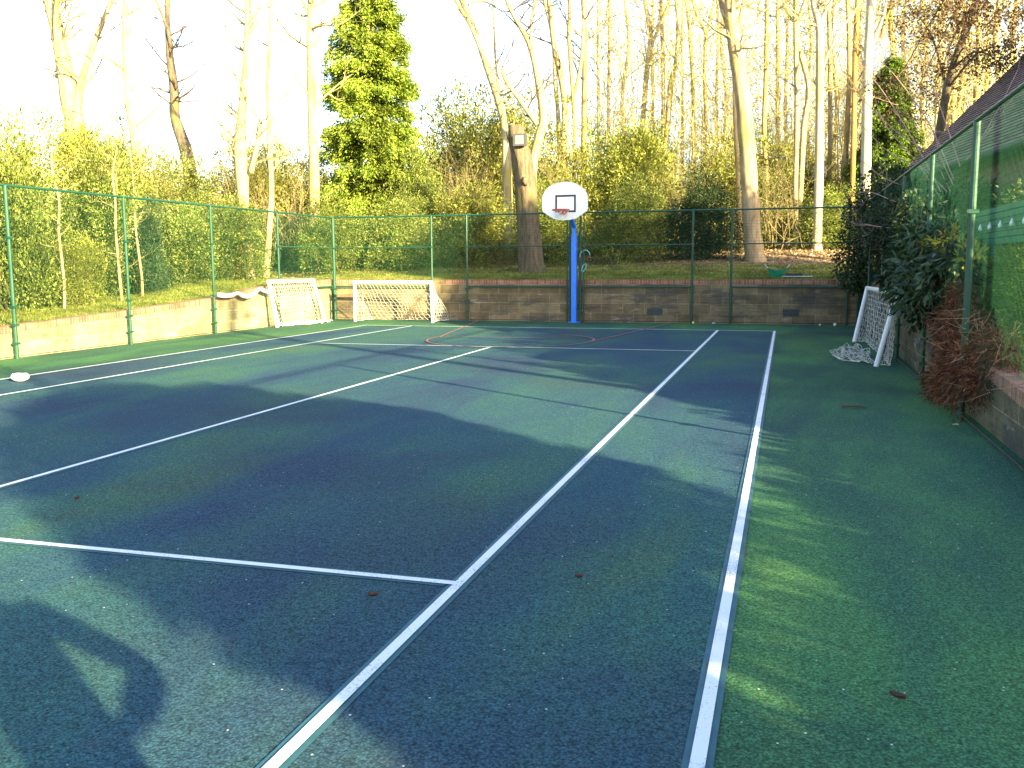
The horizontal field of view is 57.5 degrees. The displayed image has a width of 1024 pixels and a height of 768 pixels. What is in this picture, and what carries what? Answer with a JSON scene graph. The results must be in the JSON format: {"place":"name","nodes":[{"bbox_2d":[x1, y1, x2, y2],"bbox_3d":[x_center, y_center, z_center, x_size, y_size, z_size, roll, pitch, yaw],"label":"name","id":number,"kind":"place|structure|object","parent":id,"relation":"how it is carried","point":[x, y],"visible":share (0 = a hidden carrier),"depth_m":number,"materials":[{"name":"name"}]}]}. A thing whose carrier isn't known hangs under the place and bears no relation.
{"place":"outdoors","nodes":[
{"label":"outdoors","id":0,"kind":"place"},
{"bbox_2d":[0,319,1023,767],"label":"court surround","id":1,"kind":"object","parent":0,"point":[884,551],"visible":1,"depth_m":5.16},
{"bbox_2d":[0,183,338,358],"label":"fence","id":2,"kind":"object","parent":1,"relation":"on","point":[13,306],"visible":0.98,"depth_m":20.71,"materials":[{"name":"green metal"}]},
{"bbox_2d":[266,279,332,326],"bbox_3d":[-5.826,-2.356,26.687,0.777,1.286,3.248,2,8,16],"label":"football goal","id":3,"kind":"object","parent":1,"relation":"on","point":[272,299],"visible":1,"depth_m":26.45,"materials":[{"name":"white paint"}]},
{"bbox_2d":[0,320,776,767],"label":"tennis court","id":4,"kind":"object","parent":1,"relation":"on","point":[212,556],"visible":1,"depth_m":5.53,"materials":[{"name":"blue paint"}]},
{"bbox_2d":[352,281,448,322],"bbox_3d":[-3.326,-2.483,27.900,2.822,1.214,0.989,2,8,16],"label":"football goal","id":5,"kind":"object","parent":1,"relation":"on","point":[354,285],"visible":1,"depth_m":27.75,"materials":[{"name":"white paint"}]},
{"bbox_2d":[542,182,587,322],"bbox_3d":[1.624,-3.621,25.994,1.169,3.903,1.718,6,10,41],"label":"basketball hoop","id":6,"kind":"object","parent":1,"relation":"on","point":[565,201],"visible":1,"depth_m":25.67,"materials":[{"name":"blue paint"}]},
{"bbox_2d":[334,206,860,325],"bbox_3d":[1.891,-3.362,26.908,15.360,3.154,0.096,2,8,16],"label":"fence","id":7,"kind":"object","parent":1,"relation":"on","point":[431,244],"visible":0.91,"depth_m":26.69,"materials":[{"name":"green metal"}]},
{"bbox_2d":[830,286,898,366],"bbox_3d":[6.550,-1.232,17.800,0.960,1.251,5.824,2,8,16],"label":"football goal","id":8,"kind":"object","parent":1,"relation":"on","point":[883,341],"visible":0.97,"depth_m":17.13,"materials":[{"name":"white paint"}]},
{"bbox_2d":[855,82,1023,470],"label":"fence","id":9,"kind":"object","parent":1,"relation":"on","point":[971,211],"visible":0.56,"depth_m":9.80,"materials":[{"name":"green metal"}]},
{"bbox_2d":[906,277,1023,425],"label":"dead bracken","id":10,"kind":"object","parent":1,"relation":"on","point":[940,384],"visible":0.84,"depth_m":9.96,"materials":[{"name":"brown plant"}]},
{"bbox_2d":[0,184,1023,371],"bbox_3d":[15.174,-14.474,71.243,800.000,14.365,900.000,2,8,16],"label":"ground","id":11,"kind":"structure","parent":0,"point":[775,260],"depth_m":31.40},
{"bbox_2d":[0,110,67,312],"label":"evergreen bush","id":12,"kind":"object","parent":11,"relation":"on","point":[13,179],"visible":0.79,"depth_m":19.81,"materials":[{"name":"green plant"}]},
{"bbox_2d":[0,103,68,304],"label":"evergreen bush","id":13,"kind":"object","parent":11,"relation":"on","point":[9,144],"visible":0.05,"depth_m":22.42,"materials":[{"name":"green plant"}]},
{"bbox_2d":[0,101,79,247],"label":"evergreen bush","id":14,"kind":"object","parent":11,"relation":"on","point":[41,119],"visible":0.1,"depth_m":29.40,"materials":[{"name":"green plant"}]},
{"bbox_2d":[33,111,96,308],"bbox_3d":[-9.578,-3.685,20.037,1.513,4.431,1.616,-4,8,-27],"label":"sapling","id":15,"kind":"object","parent":11,"relation":"on","point":[59,241],"visible":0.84,"depth_m":20.21,"materials":[{"name":"brown wood"}]},
{"bbox_2d":[37,223,113,308],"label":"evergreen bush","id":16,"kind":"object","parent":11,"relation":"on","point":[84,265],"visible":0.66,"depth_m":21.14,"materials":[{"name":"green plant"}]},
{"bbox_2d":[21,0,147,161],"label":"bare tree","id":17,"kind":"object","parent":11,"relation":"on","point":[71,88],"visible":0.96,"depth_m":34.47,"materials":[{"name":"brown wood"}]},
{"bbox_2d":[31,137,150,299],"bbox_3d":[-10.421,-4.051,23.168,2.853,4.041,3.168,-1,7,-5],"label":"evergreen bush","id":18,"kind":"object","parent":11,"relation":"on","point":[98,184],"visible":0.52,"depth_m":22.78,"materials":[{"name":"green plant"}]},
{"bbox_2d":[31,97,154,238],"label":"evergreen bush","id":19,"kind":"object","parent":11,"relation":"on","point":[77,136],"visible":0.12,"depth_m":32.30,"materials":[{"name":"green plant"}]},
{"bbox_2d":[34,131,162,281],"bbox_3d":[-11.952,-5.027,26.884,3.722,4.365,3.649,-3,8,-20],"label":"evergreen bush","id":20,"kind":"object","parent":11,"relation":"on","point":[129,170],"visible":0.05,"depth_m":26.62,"materials":[{"name":"green plant"}]},
{"bbox_2d":[62,131,162,301],"bbox_3d":[-9.471,-3.918,22.124,1.872,4.162,1.758,0,7,6],"label":"sapling","id":21,"kind":"object","parent":11,"relation":"on","point":[117,249],"visible":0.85,"depth_m":22.18,"materials":[{"name":"brown wood"}]},
{"bbox_2d":[70,0,191,188],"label":"bare tree","id":22,"kind":"object","parent":11,"relation":"on","point":[129,108],"visible":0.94,"depth_m":31.71,"materials":[{"name":"brown wood"}]},
{"bbox_2d":[108,110,162,297],"bbox_3d":[-9.531,-4.465,23.443,1.644,4.780,1.556,-4,8,-26],"label":"sapling","id":23,"kind":"object","parent":11,"relation":"on","point":[139,261],"visible":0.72,"depth_m":23.39,"materials":[{"name":"brown wood"}]},
{"bbox_2d":[104,190,174,294],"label":"evergreen bush","id":24,"kind":"object","parent":11,"relation":"on","point":[144,237],"visible":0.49,"depth_m":24.34,"materials":[{"name":"green plant"}]},
{"bbox_2d":[70,147,226,287],"bbox_3d":[-10.014,-4.647,26.036,3.737,3.994,3.160,1,7,10],"label":"evergreen bush","id":25,"kind":"object","parent":11,"relation":"on","point":[167,231],"visible":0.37,"depth_m":26.06,"materials":[{"name":"green plant"}]},
{"bbox_2d":[68,134,228,275],"bbox_3d":[-12.194,-6.029,31.844,5.438,4.836,4.148,-5,9,-33],"label":"evergreen bush","id":26,"kind":"object","parent":11,"relation":"on","point":[190,178],"visible":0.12,"depth_m":31.55,"materials":[{"name":"green plant"}]},
{"bbox_2d":[0,279,332,359],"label":"retaining wall","id":27,"kind":"structure","parent":11,"relation":"on","point":[116,321],"depth_m":21.33,"materials":[{"name":"concrete"}]},
{"bbox_2d":[130,0,219,232],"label":"bare tree","id":28,"kind":"object","parent":11,"relation":"on","point":[179,131],"visible":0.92,"depth_m":42.42,"materials":[{"name":"beige plant"}]},
{"bbox_2d":[179,184,277,280],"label":"evergreen bush","id":29,"kind":"object","parent":11,"relation":"on","point":[243,248],"visible":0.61,"depth_m":28.59,"materials":[{"name":"green plant"}]},
{"bbox_2d":[167,102,320,269],"bbox_3d":[-9.661,-6.922,33.152,6.539,6.142,4.630,2,8,16],"label":"bare shrub","id":30,"kind":"object","parent":11,"relation":"on","point":[226,174],"visible":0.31,"depth_m":32.81,"materials":[{"name":"plant"}]},
{"bbox_2d":[204,130,306,269],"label":"evergreen bush","id":31,"kind":"object","parent":11,"relation":"on","point":[278,194],"visible":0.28,"depth_m":33.69,"materials":[{"name":"green plant"}]},
{"bbox_2d":[191,0,324,278],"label":"bare tree","id":32,"kind":"object","parent":11,"relation":"on","point":[243,167],"visible":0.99,"depth_m":28.66,"materials":[{"name":"beige plant"}]},
{"bbox_2d":[207,132,323,230],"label":"evergreen bush","id":33,"kind":"object","parent":11,"relation":"on","point":[296,146],"visible":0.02,"depth_m":40.02,"materials":[{"name":"green plant"}]},
{"bbox_2d":[211,0,323,277],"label":"bare tree","id":34,"kind":"object","parent":11,"relation":"on","point":[269,163],"visible":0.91,"depth_m":30.22,"materials":[{"name":"brown wood"}]},
{"bbox_2d":[197,122,364,266],"bbox_3d":[-8.192,-6.961,33.086,5.743,5.645,5.289,2,8,16],"label":"bare shrub","id":35,"kind":"object","parent":11,"relation":"on","point":[286,223],"visible":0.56,"depth_m":33.26,"materials":[{"name":"brown plant"}]},
{"bbox_2d":[254,153,348,262],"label":"evergreen bush","id":36,"kind":"object","parent":11,"relation":"on","point":[303,164],"visible":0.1,"depth_m":35.61,"materials":[{"name":"green plant"}]},
{"bbox_2d":[234,0,391,270],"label":"bare tree","id":37,"kind":"object","parent":11,"relation":"on","point":[310,45],"visible":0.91,"depth_m":32.60,"materials":[{"name":"brown wood"}]},
{"bbox_2d":[287,185,374,273],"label":"evergreen bush","id":38,"kind":"object","parent":11,"relation":"on","point":[343,224],"visible":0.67,"depth_m":31.61,"materials":[{"name":"green plant"}]},
{"bbox_2d":[307,0,445,267],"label":"conifer","id":39,"kind":"object","parent":11,"relation":"on","point":[374,137],"visible":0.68,"depth_m":34.40,"materials":[{"name":"green plant"}]},
{"bbox_2d":[358,191,449,270],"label":"evergreen bush","id":40,"kind":"object","parent":11,"relation":"on","point":[413,233],"visible":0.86,"depth_m":31.96,"materials":[{"name":"green plant"}]},
{"bbox_2d":[376,130,452,263],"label":"evergreen bush","id":41,"kind":"object","parent":11,"relation":"on","point":[420,188],"visible":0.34,"depth_m":34.34,"materials":[{"name":"green plant"}]},
{"bbox_2d":[0,262,846,325],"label":"grass","id":42,"kind":"structure","parent":11,"relation":"on","point":[139,301],"depth_m":27.65,"materials":[{"name":"green plant"}]},
{"bbox_2d":[403,89,489,247],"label":"evergreen bush","id":43,"kind":"object","parent":11,"relation":"on","point":[438,142],"visible":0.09,"depth_m":40.40,"materials":[{"name":"green plant"}]},
{"bbox_2d":[393,101,501,256],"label":"bare shrub","id":44,"kind":"object","parent":11,"relation":"on","point":[445,170],"visible":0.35,"depth_m":35.74,"materials":[{"name":"plant"}]},
{"bbox_2d":[429,173,509,268],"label":"evergreen bush","id":45,"kind":"object","parent":11,"relation":"on","point":[468,206],"visible":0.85,"depth_m":32.41,"materials":[{"name":"green plant"}]},
{"bbox_2d":[440,90,535,251],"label":"evergreen bush","id":46,"kind":"object","parent":11,"relation":"on","point":[455,128],"visible":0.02,"depth_m":39.16,"materials":[{"name":"green plant"}]},
{"bbox_2d":[435,0,545,260],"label":"bare tree","id":47,"kind":"object","parent":11,"relation":"on","point":[466,15],"visible":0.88,"depth_m":34.27,"materials":[{"name":"brown wood"}]},
{"bbox_2d":[426,68,580,254],"bbox_3d":[-0.604,-8.722,36.762,6.215,7.484,4.379,2,8,16],"label":"evergreen bush","id":48,"kind":"object","parent":11,"relation":"on","point":[493,135],"visible":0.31,"depth_m":36.25,"materials":[{"name":"green plant"}]},
{"bbox_2d":[462,0,581,181],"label":"bare tree","id":49,"kind":"object","parent":11,"relation":"on","point":[541,123],"visible":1,"depth_m":32.81,"materials":[{"name":"brown wood"}]},
{"bbox_2d":[506,123,546,272],"bbox_3d":[0.584,-5.776,30.031,1.135,5.061,1.256,-6,9,-38],"label":"sawn off tree","id":50,"kind":"object","parent":11,"relation":"on","point":[524,177],"visible":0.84,"depth_m":29.80,"materials":[{"name":"brown plant"}]},
{"bbox_2d":[201,237,886,279],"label":"leaf litter","id":51,"kind":"object","parent":11,"relation":"on","point":[772,254],"visible":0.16,"depth_m":31.73,"materials":[{"name":"brown plant"}]},
{"bbox_2d":[495,176,593,264],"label":"evergreen bush","id":52,"kind":"object","parent":11,"relation":"on","point":[550,251],"visible":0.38,"depth_m":32.38,"materials":[{"name":"green plant"}]},
{"bbox_2d":[486,93,630,233],"bbox_3d":[1.465,-7.870,35.269,5.535,6.260,4.480,-1,7,-6],"label":"bare shrub","id":53,"kind":"object","parent":11,"relation":"on","point":[544,166],"visible":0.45,"depth_m":34.83,"materials":[{"name":"plant"}]},
{"bbox_2d":[516,114,612,254],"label":"evergreen bush","id":54,"kind":"object","parent":11,"relation":"on","point":[581,172],"visible":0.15,"depth_m":36.09,"materials":[{"name":"green plant"}]},
{"bbox_2d":[545,0,583,179],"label":"bare tree","id":55,"kind":"object","parent":11,"relation":"on","point":[568,25],"visible":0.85,"depth_m":38.30,"materials":[{"name":"beige plant"}]},
{"bbox_2d":[505,0,624,169],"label":"bare tree","id":56,"kind":"object","parent":11,"relation":"on","point":[562,79],"visible":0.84,"depth_m":39.34,"materials":[{"name":"brown wood"}]},
{"bbox_2d":[539,0,598,169],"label":"bare tree","id":57,"kind":"object","parent":11,"relation":"on","point":[554,77],"visible":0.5,"depth_m":41.58,"materials":[{"name":"beige plant"}]},
{"bbox_2d":[538,0,625,213],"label":"bare tree","id":58,"kind":"object","parent":11,"relation":"on","point":[598,96],"visible":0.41,"depth_m":49.01,"materials":[{"name":"brown wood"}]},
{"bbox_2d":[548,0,623,235],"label":"bare tree","id":59,"kind":"object","parent":11,"relation":"on","point":[583,78],"visible":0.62,"depth_m":40.24,"materials":[{"name":"beige plant"}]},
{"bbox_2d":[332,280,862,324],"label":"retaining wall","id":60,"kind":"structure","parent":11,"relation":"on","point":[491,299],"depth_m":26.80,"materials":[{"name":"brick"}]},
{"bbox_2d":[586,169,670,264],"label":"evergreen bush","id":61,"kind":"object","parent":11,"relation":"on","point":[638,199],"visible":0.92,"depth_m":31.81,"materials":[{"name":"green plant"}]},
{"bbox_2d":[577,126,694,240],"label":"evergreen bush","id":62,"kind":"object","parent":11,"relation":"on","point":[609,142],"visible":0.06,"depth_m":42.15,"materials":[{"name":"green plant"}]},
{"bbox_2d":[602,0,671,155],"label":"bare tree","id":63,"kind":"object","parent":11,"relation":"on","point":[627,22],"visible":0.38,"depth_m":49.34,"materials":[{"name":"brown wood"}]},
{"bbox_2d":[586,113,696,252],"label":"evergreen bush","id":64,"kind":"object","parent":11,"relation":"on","point":[646,146],"visible":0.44,"depth_m":35.03,"materials":[{"name":"green plant"}]},
{"bbox_2d":[627,0,688,137],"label":"bare tree","id":65,"kind":"object","parent":11,"relation":"on","point":[648,22],"visible":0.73,"depth_m":43.09,"materials":[{"name":"brown wood"}]},
{"bbox_2d":[644,0,713,163],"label":"bare tree","id":66,"kind":"object","parent":11,"relation":"on","point":[668,103],"visible":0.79,"depth_m":41.95,"materials":[{"name":"brown wood"}]},
{"bbox_2d":[624,116,737,254],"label":"bare shrub","id":67,"kind":"object","parent":11,"relation":"on","point":[678,178],"visible":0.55,"depth_m":34.20,"materials":[{"name":"plant"}]},
{"bbox_2d":[658,0,710,186],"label":"bare tree","id":68,"kind":"object","parent":11,"relation":"on","point":[691,59],"visible":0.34,"depth_m":44.70,"materials":[{"name":"beige plant"}]},
{"bbox_2d":[650,163,744,259],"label":"evergreen bush","id":69,"kind":"object","parent":11,"relation":"on","point":[695,200],"visible":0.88,"depth_m":32.11,"materials":[{"name":"green plant"}]},
{"bbox_2d":[679,0,751,161],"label":"bare tree","id":70,"kind":"object","parent":11,"relation":"on","point":[705,68],"visible":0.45,"depth_m":43.54,"materials":[{"name":"brown wood"}]},
{"bbox_2d":[694,0,757,252],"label":"bare tree","id":71,"kind":"object","parent":11,"relation":"on","point":[737,171],"visible":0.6,"depth_m":34.14,"materials":[{"name":"beige plant"}]},
{"bbox_2d":[671,0,781,261],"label":"bare tree","id":72,"kind":"object","parent":11,"relation":"on","point":[746,134],"visible":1,"depth_m":30.92,"materials":[{"name":"brown plant"}]},
{"bbox_2d":[678,125,799,251],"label":"evergreen bush","id":73,"kind":"object","parent":11,"relation":"on","point":[729,176],"visible":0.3,"depth_m":35.75,"materials":[{"name":"green plant"}]},
{"bbox_2d":[744,0,799,241],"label":"bare tree","id":74,"kind":"object","parent":11,"relation":"on","point":[767,35],"visible":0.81,"depth_m":38.14,"materials":[{"name":"beige plant"}]},
{"bbox_2d":[527,0,1023,244],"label":"distant thicket","id":75,"kind":"object","parent":11,"relation":"on","point":[809,122],"visible":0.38,"depth_m":42.11,"materials":[{"name":"plant"}]},
{"bbox_2d":[713,129,840,234],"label":"evergreen bush","id":76,"kind":"object","parent":11,"relation":"on","point":[778,152],"visible":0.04,"depth_m":41.55,"materials":[{"name":"green plant"}]},
{"bbox_2d":[724,128,834,248],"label":"bare shrub","id":77,"kind":"object","parent":11,"relation":"on","point":[788,224],"visible":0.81,"depth_m":33.82,"materials":[{"name":"plant"}]},
{"bbox_2d":[773,0,798,247],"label":"bare tree","id":78,"kind":"object","parent":11,"relation":"on","point":[796,92],"visible":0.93,"depth_m":34.75,"materials":[{"name":"brown wood"}]},
{"bbox_2d":[748,0,827,159],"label":"bare tree","id":79,"kind":"object","parent":11,"relation":"on","point":[777,36],"visible":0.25,"depth_m":44.54,"materials":[{"name":"beige plant"}]},
{"bbox_2d":[766,0,837,246],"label":"bare tree","id":80,"kind":"object","parent":11,"relation":"on","point":[803,63],"visible":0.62,"depth_m":34.96,"materials":[{"name":"brown wood"}]},
{"bbox_2d":[764,152,849,239],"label":"evergreen bush","id":81,"kind":"object","parent":11,"relation":"on","point":[811,183],"visible":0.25,"depth_m":38.33,"materials":[{"name":"green plant"}]},
{"bbox_2d":[767,0,862,250],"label":"bare tree","id":82,"kind":"object","parent":11,"relation":"on","point":[820,61],"visible":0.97,"depth_m":33.52,"materials":[{"name":"grey plant"}]},
{"bbox_2d":[784,181,859,248],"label":"evergreen bush","id":83,"kind":"object","parent":11,"relation":"on","point":[825,223],"visible":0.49,"depth_m":34.61,"materials":[{"name":"green plant"}]},
{"bbox_2d":[826,0,881,188],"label":"bare tree","id":84,"kind":"object","parent":11,"relation":"on","point":[830,109],"visible":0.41,"depth_m":38.50,"materials":[{"name":"brown wood"}]},
{"bbox_2d":[818,0,893,258],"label":"bare tree","id":85,"kind":"object","parent":11,"relation":"on","point":[869,38],"visible":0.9,"depth_m":29.82,"materials":[{"name":"grey plant"}]},
{"bbox_2d":[821,0,895,199],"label":"bare tree","id":86,"kind":"object","parent":11,"relation":"on","point":[848,99],"visible":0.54,"depth_m":37.39,"materials":[{"name":"beige plant"}]},
{"bbox_2d":[848,0,904,213],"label":"bare tree","id":87,"kind":"object","parent":11,"relation":"on","point":[854,107],"visible":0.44,"depth_m":35.47,"materials":[{"name":"beige plant"}]},
{"bbox_2d":[828,154,925,297],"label":"evergreen bush","id":88,"kind":"object","parent":11,"relation":"on","point":[857,280],"visible":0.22,"depth_m":22.38,"materials":[{"name":"green plant"}]},
{"bbox_2d":[840,51,927,240],"bbox_3d":[14.613,-9.053,36.451,4.062,7.605,4.252,2,8,16],"label":"conifer","id":89,"kind":"object","parent":11,"relation":"on","point":[895,68],"visible":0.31,"depth_m":35.79,"materials":[{"name":"green plant"}]},
{"bbox_2d":[879,0,909,58],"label":"bare tree","id":90,"kind":"object","parent":11,"relation":"on","point":[888,15],"visible":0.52,"depth_m":39.30,"materials":[{"name":"beige plant"}]},
{"bbox_2d":[830,26,1023,249],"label":"bramble","id":91,"kind":"object","parent":11,"relation":"on","point":[914,143],"visible":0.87,"depth_m":16.38,"materials":[{"name":"plant"}]},
{"bbox_2d":[867,204,989,335],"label":"rhododendron","id":92,"kind":"object","parent":11,"relation":"on","point":[921,274],"visible":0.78,"depth_m":12.37,"materials":[{"name":"green plant"}]},
{"bbox_2d":[918,219,988,274],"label":"sunlit shoots","id":93,"kind":"object","parent":92,"relation":"on","point":[934,242],"visible":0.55,"depth_m":11.32,"materials":[{"name":"green plant"}]},
{"bbox_2d":[856,159,1001,268],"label":"evergreen bush","id":94,"kind":"object","parent":11,"relation":"on","point":[891,220],"visible":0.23,"depth_m":16.46,"materials":[{"name":"green plant"}]},
{"bbox_2d":[862,282,1023,458],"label":"retaining wall","id":95,"kind":"structure","parent":11,"relation":"on","point":[990,418],"depth_m":8.96,"materials":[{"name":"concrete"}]},
{"bbox_2d":[864,0,1023,140],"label":"beech tree","id":96,"kind":"object","parent":11,"relation":"on","point":[970,13],"visible":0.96,"depth_m":22.35,"materials":[{"name":"brown plant"}]},
{"bbox_2d":[894,55,1023,204],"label":"house","id":97,"kind":"structure","parent":11,"relation":"on","point":[989,98],"depth_m":17.58,"materials":[{"name":"tile"}]},
{"bbox_2d":[915,11,1022,112],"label":"bare tree","id":98,"kind":"object","parent":11,"relation":"on","point":[975,95],"visible":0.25,"depth_m":40.38,"materials":[{"name":"brown plant"}]},
{"bbox_2d":[954,200,1023,316],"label":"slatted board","id":99,"kind":"object","parent":11,"relation":"on","point":[998,216],"visible":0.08,"depth_m":11.68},
{"bbox_2d":[971,242,1023,325],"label":"hedge plant","id":100,"kind":"object","parent":11,"relation":"on","point":[996,261],"visible":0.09,"depth_m":12.03,"materials":[{"name":"green plant"}]},
{"bbox_2d":[977,244,1023,338],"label":"hedge plant","id":101,"kind":"object","parent":11,"relation":"on","point":[991,300],"visible":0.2,"depth_m":11.27,"materials":[{"name":"green plant"}]},
{"bbox_2d":[978,174,1023,253],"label":"tall hedge plant","id":102,"kind":"object","parent":11,"relation":"on","point":[1014,195],"visible":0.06,"depth_m":13.65,"materials":[{"name":"green plant"}]},
{"bbox_2d":[992,257,1023,354],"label":"hedge plant","id":103,"kind":"object","parent":11,"relation":"on","point":[1011,302],"visible":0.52,"depth_m":10.39,"materials":[{"name":"green plant"}]},
{"bbox_2d":[0,0,1023,192],"label":"sky","id":104,"kind":"structure","parent":0,"point":[440,55],"materials":[{"name":"white"}]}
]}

